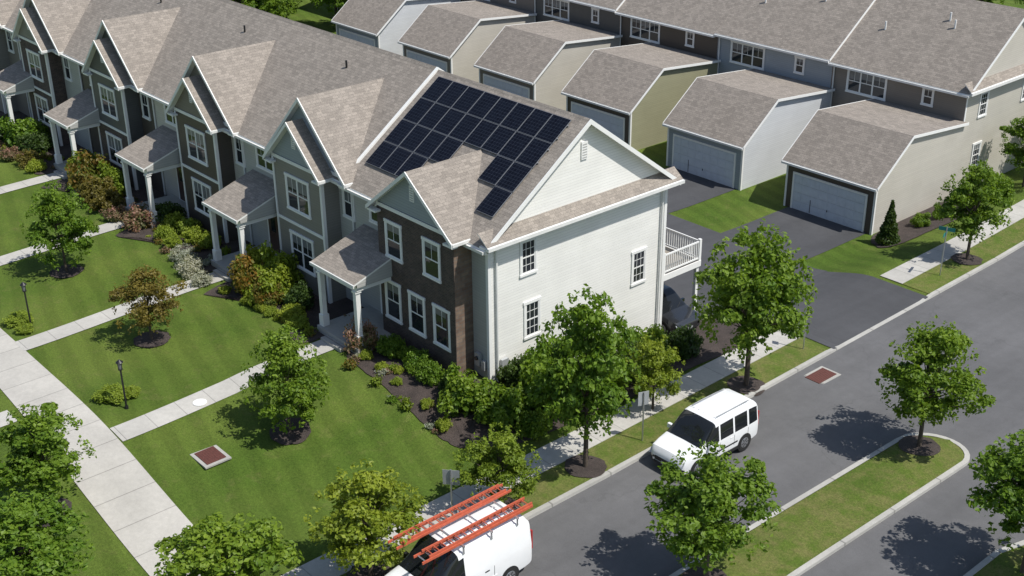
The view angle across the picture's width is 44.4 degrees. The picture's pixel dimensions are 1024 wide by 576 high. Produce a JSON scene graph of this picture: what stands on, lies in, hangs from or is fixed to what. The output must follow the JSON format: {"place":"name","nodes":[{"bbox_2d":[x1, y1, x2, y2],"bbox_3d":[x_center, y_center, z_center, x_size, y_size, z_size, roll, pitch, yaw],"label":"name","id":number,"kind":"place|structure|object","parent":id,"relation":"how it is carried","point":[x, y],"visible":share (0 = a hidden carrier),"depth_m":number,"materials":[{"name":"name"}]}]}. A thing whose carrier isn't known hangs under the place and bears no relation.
{"place":"outdoors","nodes":[
{"label":"outdoors","id":0,"kind":"place"},
{"bbox_2d":[0,173,60,193],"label":"garden path","id":1,"kind":"structure","parent":0,"point":[25,183],"depth_m":72.44,"materials":[{"name":"concrete"}]},
{"bbox_2d":[0,220,125,265],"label":"garden path","id":2,"kind":"structure","parent":0,"point":[27,252],"depth_m":63.73,"materials":[{"name":"concrete"}]},
{"bbox_2d":[15,272,223,350],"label":"garden path","id":3,"kind":"structure","parent":0,"point":[60,332],"depth_m":56.32,"materials":[{"name":"concrete"}]},
{"bbox_2d":[110,340,333,440],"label":"garden path","id":4,"kind":"structure","parent":0,"point":[164,415],"depth_m":50.06,"materials":[{"name":"concrete"}]},
{"bbox_2d":[0,0,1023,575],"bbox_3d":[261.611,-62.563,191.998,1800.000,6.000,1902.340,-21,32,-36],"label":"ground","id":5,"kind":"structure","parent":0,"point":[356,420],"depth_m":51.50,"materials":[{"name":"green plant"}]},
{"bbox_2d":[0,0,29,116],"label":"townhouse","id":6,"kind":"structure","parent":5,"relation":"on","point":[9,52],"depth_m":82.52,"materials":[{"name":"beige"}]},
{"bbox_2d":[0,140,89,174],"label":"mulch bed","id":7,"kind":"object","parent":5,"relation":"on","point":[66,151],"visible":0.18,"depth_m":76.85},
{"bbox_2d":[0,116,50,146],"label":"privet shrub","id":8,"kind":"object","parent":7,"relation":"on","point":[11,131],"visible":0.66,"depth_m":77.56,"materials":[{"name":"green plant"}]},
{"bbox_2d":[14,131,53,152],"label":"yew shrub","id":9,"kind":"object","parent":7,"relation":"on","point":[38,142],"visible":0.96,"depth_m":76.50,"materials":[{"name":"green plant"}]},
{"bbox_2d":[0,489,94,575],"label":"maple tree","id":10,"kind":"object","parent":5,"relation":"on","point":[26,549],"visible":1,"depth_m":38.72,"materials":[{"name":"green plant"}]},
{"bbox_2d":[0,401,96,501],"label":"maple tree","id":11,"kind":"object","parent":5,"relation":"on","point":[31,438],"visible":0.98,"depth_m":42.30,"materials":[{"name":"green plant"}]},
{"bbox_2d":[19,179,99,271],"bbox_3d":[-21.770,-2.915,60.376,3.588,4.852,3.498,15,30,30],"label":"maple tree","id":12,"kind":"object","parent":5,"relation":"on","point":[52,211],"visible":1,"depth_m":59.88,"materials":[{"name":"green plant"}]},
{"bbox_2d":[0,0,121,151],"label":"townhouse","id":13,"kind":"structure","parent":5,"relation":"on","point":[49,37],"depth_m":76.45,"materials":[{"name":"grey"}]},
{"bbox_2d":[25,48,72,126],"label":"windows","id":14,"kind":"structure","parent":13,"relation":"in","point":[34,62],"depth_m":77.69,"materials":[{"name":"white glass"}]},
{"bbox_2d":[41,179,166,215],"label":"mulch bed","id":15,"kind":"object","parent":5,"relation":"on","point":[140,194],"visible":0.12,"depth_m":70.85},
{"bbox_2d":[65,149,113,192],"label":"burning bush shrub","id":16,"kind":"object","parent":15,"relation":"on","point":[83,174],"visible":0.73,"depth_m":70.61,"materials":[{"name":"orange plant"}]},
{"bbox_2d":[78,175,118,203],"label":"barberry shrub","id":17,"kind":"object","parent":15,"relation":"on","point":[93,188],"visible":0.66,"depth_m":68.90,"materials":[{"name":"brown plant"}]},
{"bbox_2d":[87,188,126,210],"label":"barberry shrub","id":18,"kind":"object","parent":15,"relation":"on","point":[108,199],"visible":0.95,"depth_m":67.92,"materials":[{"name":"brown plant"}]},
{"bbox_2d":[93,159,125,195],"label":"privet shrub","id":19,"kind":"object","parent":15,"relation":"on","point":[118,180],"visible":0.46,"depth_m":70.31,"materials":[{"name":"green plant"}]},
{"bbox_2d":[91,383,126,404],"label":"spirea shrub","id":20,"kind":"object","parent":5,"relation":"on","point":[113,394],"visible":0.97,"depth_m":50.07,"materials":[{"name":"green plant"}]},
{"bbox_2d":[0,328,234,575],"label":"walkway","id":21,"kind":"structure","parent":5,"relation":"on","point":[136,507],"depth_m":46.14,"materials":[{"name":"concrete"}]},
{"bbox_2d":[43,0,224,192],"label":"townhouse","id":22,"kind":"structure","parent":5,"relation":"on","point":[123,53],"depth_m":69.99,"materials":[{"name":"grey"}]},
{"bbox_2d":[88,71,150,167],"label":"windows","id":23,"kind":"structure","parent":22,"relation":"in","point":[107,95],"depth_m":70.65,"materials":[{"name":"white glass"}]},
{"bbox_2d":[107,263,189,339],"bbox_3d":[-15.669,0.602,54.248,3.460,3.647,3.615,14,29,28],"label":"maple tree","id":24,"kind":"object","parent":5,"relation":"on","point":[138,285],"visible":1,"depth_m":53.66,"materials":[{"name":"orange plant"}]},
{"bbox_2d":[133,330,170,347],"bbox_3d":[-15.721,2.222,54.856,1.639,0.016,1.620,-21,32,-36],"label":"mulch ring","id":25,"kind":"object","parent":5,"relation":"on","point":[158,339],"visible":0.98,"depth_m":54.80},
{"bbox_2d":[116,218,254,273],"bbox_3d":[-16.288,-2.370,64.373,5.222,0.047,8.820,-21,32,-36],"label":"mulch bed","id":26,"kind":"object","parent":5,"relation":"on","point":[144,232],"visible":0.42,"depth_m":64.19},
{"bbox_2d":[119,201,158,231],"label":"flowering shrub","id":27,"kind":"object","parent":26,"relation":"on","point":[136,217],"visible":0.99,"depth_m":65.72,"materials":[{"name":"pink plant"}]},
{"bbox_2d":[148,201,186,224],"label":"yew shrub","id":28,"kind":"object","parent":26,"relation":"on","point":[163,209],"visible":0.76,"depth_m":66.15,"materials":[{"name":"green plant"}]},
{"bbox_2d":[174,253,204,279],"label":"silver shrub","id":29,"kind":"object","parent":26,"relation":"on","point":[188,268],"visible":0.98,"depth_m":60.47,"materials":[{"name":"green plant"}]},
{"bbox_2d":[190,445,231,468],"bbox_3d":[-11.340,6.312,47.201,1.080,0.090,1.280,-21,32,-36],"label":"storm drain","id":30,"kind":"object","parent":5,"relation":"on","point":[210,457],"visible":1,"depth_m":47.09,"materials":[{"name":"concrete"}]},
{"bbox_2d":[115,0,320,242],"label":"townhouse","id":31,"kind":"structure","parent":5,"relation":"on","point":[214,79],"depth_m":64.08,"materials":[{"name":"beige"}]},
{"bbox_2d":[163,104,245,217],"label":"windows","id":32,"kind":"structure","parent":31,"relation":"in","point":[196,144],"depth_m":63.86,"materials":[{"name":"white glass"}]},
{"bbox_2d":[153,512,304,575],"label":"maple tree","id":33,"kind":"object","parent":5,"relation":"on","point":[208,547],"visible":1,"depth_m":37.45,"materials":[{"name":"green plant"}]},
{"bbox_2d":[205,281,363,342],"bbox_3d":[-10.051,0.649,57.918,5.359,0.047,8.869,-21,32,-36],"label":"mulch bed","id":34,"kind":"object","parent":5,"relation":"on","point":[339,308],"visible":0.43,"depth_m":57.31,"materials":[{"name":"soil"}]},
{"bbox_2d":[226,253,266,294],"bbox_3d":[-12.245,-0.700,58.885,2.600,2.108,2.334,-21,32,-37],"label":"burning bush shrub","id":35,"kind":"object","parent":34,"relation":"on","point":[243,272],"visible":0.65,"depth_m":58.16,"materials":[{"name":"orange plant"}]},
{"bbox_2d":[241,255,295,306],"bbox_3d":[-11.192,-0.265,57.886,2.504,2.254,2.178,-11,28,-21],"label":"spirea shrub","id":36,"kind":"object","parent":34,"relation":"on","point":[272,279],"visible":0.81,"depth_m":57.59,"materials":[{"name":"green plant"}]},
{"bbox_2d":[251,280,285,306],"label":"burning bush shrub","id":37,"kind":"object","parent":34,"relation":"on","point":[268,299],"visible":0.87,"depth_m":57.15,"materials":[{"name":"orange plant"}]},
{"bbox_2d":[252,240,306,287],"bbox_3d":[-10.817,-0.881,58.616,2.295,2.855,1.997,14,29,27],"label":"privet shrub","id":38,"kind":"object","parent":34,"relation":"on","point":[267,253],"visible":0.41,"depth_m":58.47,"materials":[{"name":"green plant"}]},
{"bbox_2d":[282,280,314,310],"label":"yew shrub","id":39,"kind":"object","parent":34,"relation":"on","point":[301,294],"visible":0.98,"depth_m":56.97,"materials":[{"name":"green plant"}]},
{"bbox_2d":[239,324,331,433],"bbox_3d":[-8.613,3.529,47.779,3.395,4.744,3.482,-1,25,0],"label":"maple tree","id":40,"kind":"object","parent":5,"relation":"on","point":[284,362],"visible":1,"depth_m":47.26,"materials":[{"name":"green plant"}]},
{"bbox_2d":[269,418,310,444],"bbox_3d":[-8.585,5.566,48.737,1.676,0.235,1.619,-21,32,-36],"label":"mulch ring","id":41,"kind":"object","parent":5,"relation":"on","point":[297,435],"visible":0.83,"depth_m":48.65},
{"bbox_2d":[202,30,442,303],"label":"townhouse","id":42,"kind":"structure","parent":5,"relation":"on","point":[324,112],"depth_m":57.70,"materials":[{"name":"grey"}]},
{"bbox_2d":[255,147,355,277],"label":"windows","id":43,"kind":"structure","parent":42,"relation":"in","point":[297,190],"depth_m":57.54,"materials":[{"name":"white glass"}]},
{"bbox_2d":[303,459,428,575],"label":"maple tree","id":44,"kind":"object","parent":5,"relation":"on","point":[344,523],"visible":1,"depth_m":40.12,"materials":[{"name":"green plant"}]},
{"bbox_2d":[331,0,459,55],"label":"detached garage","id":45,"kind":"structure","parent":5,"relation":"on","point":[384,24],"depth_m":103.24,"materials":[{"name":"white"}]},
{"bbox_2d":[347,349,493,447],"bbox_3d":[-3.319,4.012,51.808,4.094,0.975,9.522,-21,32,-36],"label":"mulch bed","id":46,"kind":"object","parent":5,"relation":"on","point":[414,389],"visible":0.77,"depth_m":50.48,"materials":[{"name":"wood"}]},
{"bbox_2d":[343,316,377,354],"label":"flowering shrub","id":47,"kind":"object","parent":46,"relation":"on","point":[369,339],"visible":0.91,"depth_m":53.11,"materials":[{"name":"pink plant"}]},
{"bbox_2d":[376,333,407,358],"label":"boxwood shrub","id":48,"kind":"object","parent":46,"relation":"on","point":[390,346],"visible":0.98,"depth_m":52.80,"materials":[{"name":"green plant"}]},
{"bbox_2d":[402,348,434,375],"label":"boxwood shrub","id":49,"kind":"object","parent":46,"relation":"on","point":[413,359],"visible":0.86,"depth_m":51.60,"materials":[{"name":"green plant"}]},
{"bbox_2d":[414,360,444,386],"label":"boxwood shrub","id":50,"kind":"object","parent":46,"relation":"on","point":[429,371],"visible":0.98,"depth_m":50.70,"materials":[{"name":"green plant"}]},
{"bbox_2d":[436,361,493,417],"bbox_3d":[-1.782,4.043,49.535,2.168,2.022,2.648,4,26,9],"label":"privet shrub","id":51,"kind":"object","parent":46,"relation":"on","point":[460,392],"visible":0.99,"depth_m":49.05,"materials":[{"name":"green plant"}]},
{"bbox_2d":[398,0,536,81],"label":"detached garage","id":52,"kind":"structure","parent":5,"relation":"on","point":[456,38],"depth_m":97.36,"materials":[{"name":"beige"}]},
{"bbox_2d":[309,69,684,381],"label":"townhouse","id":53,"kind":"structure","parent":5,"relation":"on","point":[427,255],"depth_m":51.56,"materials":[{"name":"grey"}]},
{"bbox_2d":[366,76,571,216],"bbox_3d":[-2.001,-6.082,52.404,4.216,3.049,8.600,-21,32,-36],"label":"solar panel array","id":54,"kind":"object","parent":53,"relation":"on","point":[505,173],"visible":0.99,"depth_m":52.70,"materials":[{"name":"glass"}]},
{"bbox_2d":[369,205,647,352],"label":"windows","id":55,"kind":"structure","parent":53,"relation":"in","point":[431,256],"depth_m":51.79,"materials":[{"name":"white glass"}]},
{"bbox_2d":[452,422,541,502],"bbox_3d":[-0.480,6.351,44.207,3.125,3.613,3.062,4,26,9],"label":"maple tree","id":56,"kind":"object","parent":5,"relation":"on","point":[503,461],"visible":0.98,"depth_m":43.67,"materials":[{"name":"green plant"}]},
{"bbox_2d":[473,20,622,110],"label":"detached garage","id":57,"kind":"structure","parent":5,"relation":"on","point":[542,62],"depth_m":91.05,"materials":[{"name":"beige"}]},
{"bbox_2d":[484,76,527,97],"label":"door","id":58,"kind":"structure","parent":57,"relation":"in","point":[495,83],"depth_m":91.34,"materials":[{"name":"paint"}]},
{"bbox_2d":[534,0,624,33],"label":"townhouse","id":59,"kind":"structure","parent":5,"relation":"on","point":[599,14],"depth_m":95.31,"materials":[{"name":"grey"}]},
{"bbox_2d":[543,0,599,23],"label":"windows","id":60,"kind":"structure","parent":59,"relation":"in","point":[559,9],"depth_m":97.21,"materials":[{"name":"clear glass"}]},
{"bbox_2d":[524,283,642,467],"bbox_3d":[2.600,3.380,45.807,4.234,7.673,4.190,8,27,18],"label":"maple tree","id":61,"kind":"object","parent":5,"relation":"on","point":[570,388],"visible":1,"depth_m":44.80,"materials":[{"name":"green plant"}]},
{"bbox_2d":[341,338,827,575],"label":"grass verge","id":62,"kind":"object","parent":5,"relation":"on","point":[611,452],"depth_m":49.65,"materials":[{"name":"plant"}]},
{"bbox_2d":[565,454,606,477],"bbox_3d":[2.770,6.725,47.363,1.614,0.009,1.635,-21,32,-36],"label":"mulch ring","id":63,"kind":"object","parent":62,"relation":"on","point":[596,467],"visible":0.96,"depth_m":47.34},
{"bbox_2d":[727,376,764,395],"bbox_3d":[9.893,4.150,53.238,1.610,0.152,1.629,-21,32,-36],"label":"mulch ring","id":64,"kind":"object","parent":62,"relation":"on","point":[736,384],"visible":0.96,"depth_m":53.18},
{"bbox_2d":[454,319,740,446],"bbox_3d":[4.304,3.458,53.803,16.934,1.600,3.913,-21,32,-36],"label":"mulch bed","id":65,"kind":"object","parent":5,"relation":"on","point":[468,429],"visible":0.11,"depth_m":54.85,"materials":[{"name":"wood"}]},
{"bbox_2d":[473,381,524,432],"bbox_3d":[-0.539,4.608,49.290,2.168,2.022,2.648,-1,25,0],"label":"privet shrub","id":66,"kind":"object","parent":65,"relation":"on","point":[503,406],"visible":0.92,"depth_m":48.88,"materials":[{"name":"green plant"}]},
{"bbox_2d":[496,353,524,389],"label":"yew shrub","id":67,"kind":"object","parent":65,"relation":"on","point":[508,374],"visible":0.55,"depth_m":50.62,"materials":[{"name":"green plant"}]},
{"bbox_2d":[513,408,551,439],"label":"privet shrub","id":68,"kind":"object","parent":65,"relation":"on","point":[534,423],"visible":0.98,"depth_m":48.92,"materials":[{"name":"green plant"}]},
{"bbox_2d":[510,344,563,417],"bbox_3d":[1.258,3.946,50.020,2.545,3.034,3.109,8,27,18],"label":"privet shrub","id":69,"kind":"object","parent":65,"relation":"on","point":[527,404],"visible":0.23,"depth_m":49.59,"materials":[{"name":"green plant"}]},
{"bbox_2d":[621,323,673,363],"bbox_3d":[5.861,2.397,54.990,2.763,2.311,2.262,4,26,10],"label":"privet shrub","id":70,"kind":"object","parent":65,"relation":"on","point":[659,331],"visible":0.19,"depth_m":54.42,"materials":[{"name":"green plant"}]},
{"bbox_2d":[663,324,704,360],"bbox_3d":[7.498,2.322,55.767,1.918,1.605,1.866,22,34,39],"label":"yew shrub","id":71,"kind":"object","parent":65,"relation":"on","point":[685,341],"visible":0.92,"depth_m":55.34,"materials":[{"name":"green plant"}]},
{"bbox_2d":[561,42,720,149],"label":"detached garage","id":72,"kind":"structure","parent":5,"relation":"on","point":[631,95],"depth_m":84.66,"materials":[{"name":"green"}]},
{"bbox_2d":[572,103,622,140],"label":"door","id":73,"kind":"structure","parent":72,"relation":"in","point":[614,125],"depth_m":84.54,"materials":[{"name":"paint"}]},
{"bbox_2d":[623,331,685,409],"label":"maple tree","id":74,"kind":"object","parent":5,"relation":"on","point":[658,356],"visible":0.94,"depth_m":50.04,"materials":[{"name":"green plant"}]},
{"bbox_2d":[615,0,739,58],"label":"townhouse","id":75,"kind":"structure","parent":5,"relation":"on","point":[692,26],"depth_m":88.98,"materials":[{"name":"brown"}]},
{"bbox_2d":[630,18,694,47],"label":"windows","id":76,"kind":"structure","parent":75,"relation":"in","point":[642,30],"depth_m":90.85,"materials":[{"name":"clear glass"}]},
{"bbox_2d":[664,227,701,310],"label":"deck","id":77,"kind":"structure","parent":5,"relation":"on","point":[678,261],"depth_m":58.01,"materials":[{"name":"wood"}]},
{"bbox_2d":[664,213,825,315],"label":"alley","id":78,"kind":"structure","parent":5,"relation":"on","point":[681,285],"depth_m":68.28,"materials":[{"name":"asphalt"}]},
{"bbox_2d":[661,283,699,333],"bbox_3d":[6.711,0.725,59.538,2.290,1.731,4.709,-21,32,-36],"label":"parked car","id":79,"kind":"object","parent":78,"relation":"on","point":[677,310],"visible":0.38,"depth_m":58.38,"materials":[{"name":"grey metal"}]},
{"bbox_2d":[662,68,834,190],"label":"detached garage","id":80,"kind":"structure","parent":5,"relation":"on","point":[739,130],"depth_m":78.46,"materials":[{"name":"white"}]},
{"bbox_2d":[673,136,733,186],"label":"door","id":81,"kind":"structure","parent":80,"relation":"in","point":[686,159],"depth_m":78.74,"materials":[{"name":"paint"}]},
{"bbox_2d":[690,218,817,385],"bbox_3d":[9.884,0.770,51.611,5.194,7.691,5.212,9,27,19],"label":"maple tree","id":82,"kind":"object","parent":5,"relation":"on","point":[743,301],"visible":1,"depth_m":50.47,"materials":[{"name":"green plant"}]},
{"bbox_2d":[713,0,875,87],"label":"townhouse","id":83,"kind":"structure","parent":5,"relation":"on","point":[803,40],"depth_m":82.65,"materials":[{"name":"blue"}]},
{"bbox_2d":[729,40,805,75],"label":"windows","id":84,"kind":"structure","parent":83,"relation":"in","point":[743,54],"depth_m":84.37,"materials":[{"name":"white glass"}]},
{"bbox_2d":[767,271,927,348],"bbox_3d":[15.489,0.935,61.153,8.200,0.843,6.275,-21,32,-36],"label":"alley entrance","id":85,"kind":"object","parent":5,"relation":"on","point":[845,306],"visible":0.66,"depth_m":60.94,"materials":[{"name":"asphalt"}]},
{"bbox_2d":[781,99,968,234],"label":"detached garage","id":86,"kind":"structure","parent":5,"relation":"on","point":[859,165],"depth_m":72.29,"materials":[{"name":"beige"}]},
{"bbox_2d":[792,174,865,231],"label":"door","id":87,"kind":"structure","parent":86,"relation":"in","point":[806,199],"depth_m":72.31,"materials":[{"name":"paint"}]},
{"bbox_2d":[871,201,967,247],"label":"mulch bed","id":88,"kind":"object","parent":5,"relation":"on","point":[907,231],"visible":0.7,"depth_m":71.10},
{"bbox_2d":[875,200,900,245],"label":"arborvitae tree","id":89,"kind":"object","parent":88,"relation":"on","point":[887,234],"visible":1,"depth_m":68.72,"materials":[{"name":"green plant"}]},
{"bbox_2d":[828,0,1023,187],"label":"townhouse","id":90,"kind":"structure","parent":5,"relation":"on","point":[961,60],"depth_m":76.22,"materials":[{"name":"beige"}]},
{"bbox_2d":[845,70,1023,165],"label":"windows","id":91,"kind":"structure","parent":90,"relation":"in","point":[866,85],"depth_m":77.56,"materials":[{"name":"white glass"}]},
{"bbox_2d":[903,218,1023,293],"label":"grass verge","id":92,"kind":"object","parent":5,"relation":"on","point":[996,245],"depth_m":65.53,"materials":[{"name":"plant"}]},
{"bbox_2d":[951,253,982,264],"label":"mulch ring","id":93,"kind":"object","parent":92,"relation":"on","point":[959,258],"visible":0.99,"depth_m":65.71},
{"bbox_2d":[936,159,1015,259],"bbox_3d":[23.829,-4.005,64.699,3.782,5.648,3.821,12,28,24],"label":"maple tree","id":94,"kind":"object","parent":93,"relation":"on","point":[977,187],"visible":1,"depth_m":63.92,"materials":[{"name":"green plant"}]},
{"bbox_2d":[973,545,1023,575],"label":"grass verge","id":95,"kind":"object","parent":5,"relation":"on","point":[1007,563],"depth_m":41.95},
{"bbox_2d":[966,429,1023,573],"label":"maple tree","id":96,"kind":"object","parent":95,"relation":"on","point":[995,466],"visible":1,"depth_m":40.01,"materials":[{"name":"green plant"}]},
{"bbox_2d":[999,116,1023,186],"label":"maple tree","id":97,"kind":"object","parent":5,"relation":"on","point":[1016,151],"visible":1,"depth_m":75.11,"materials":[{"name":"green plant"}]},
{"bbox_2d":[281,331,799,575],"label":"sidewalk","id":98,"kind":"structure","parent":0,"point":[558,451],"depth_m":49.27,"materials":[{"name":"concrete"}]},
{"bbox_2d":[665,167,734,212],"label":"driveway","id":99,"kind":"structure","parent":0,"point":[693,189],"depth_m":77.06,"materials":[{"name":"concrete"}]},
{"bbox_2d":[519,246,1023,575],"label":"road","id":100,"kind":"structure","parent":0,"point":[809,435],"depth_m":48.34,"materials":[{"name":"asphalt"}]},
{"bbox_2d":[385,484,532,575],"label":"cargo van","id":101,"kind":"object","parent":100,"relation":"on","point":[492,535],"visible":1,"depth_m":40.33,"materials":[{"name":"white metal"}]},
{"bbox_2d":[649,388,758,476],"bbox_3d":[7.379,5.516,48.112,4.504,1.988,2.260,-21,32,-36],"label":"parked minivan","id":102,"kind":"object","parent":100,"relation":"on","point":[729,418],"visible":0.84,"depth_m":47.60,"materials":[{"name":"white metal"}]},
{"bbox_2d":[522,241,1023,519],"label":"kerb","id":103,"kind":"structure","parent":100,"relation":"on","point":[609,472],"depth_m":54.22,"materials":[{"name":"concrete"}]},
{"bbox_2d":[669,433,969,575],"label":"island kerb","id":104,"kind":"structure","parent":100,"relation":"on","point":[846,540],"depth_m":45.44,"materials":[{"name":"concrete"}]},
{"bbox_2d":[679,436,963,575],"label":"grass island","id":105,"kind":"structure","parent":100,"relation":"on","point":[816,523],"depth_m":44.90,"materials":[{"name":"plant"}]},
{"bbox_2d":[644,439,781,575],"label":"maple tree","id":106,"kind":"object","parent":105,"relation":"on","point":[704,506],"visible":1,"depth_m":39.29,"materials":[{"name":"green plant"}]},
{"bbox_2d":[898,435,940,455],"bbox_3d":[15.855,6.129,48.876,1.648,0.082,1.580,-21,32,-36],"label":"mulch ring","id":107,"kind":"object","parent":105,"relation":"on","point":[928,447],"visible":0.97,"depth_m":48.80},
{"bbox_2d":[874,315,996,446],"bbox_3d":[15.788,3.639,47.732,4.182,5.652,4.583,-2,26,-3],"label":"maple tree","id":108,"kind":"object","parent":105,"relation":"on","point":[916,383],"visible":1,"depth_m":46.60,"materials":[{"name":"green plant"}]},
{"bbox_2d":[722,207,865,260],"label":"driveway","id":109,"kind":"structure","parent":0,"point":[810,235],"depth_m":71.25,"materials":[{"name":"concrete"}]},
{"bbox_2d":[880,200,1023,283],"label":"sidewalk","id":110,"kind":"structure","parent":0,"point":[916,266],"depth_m":66.59,"materials":[{"name":"concrete"}]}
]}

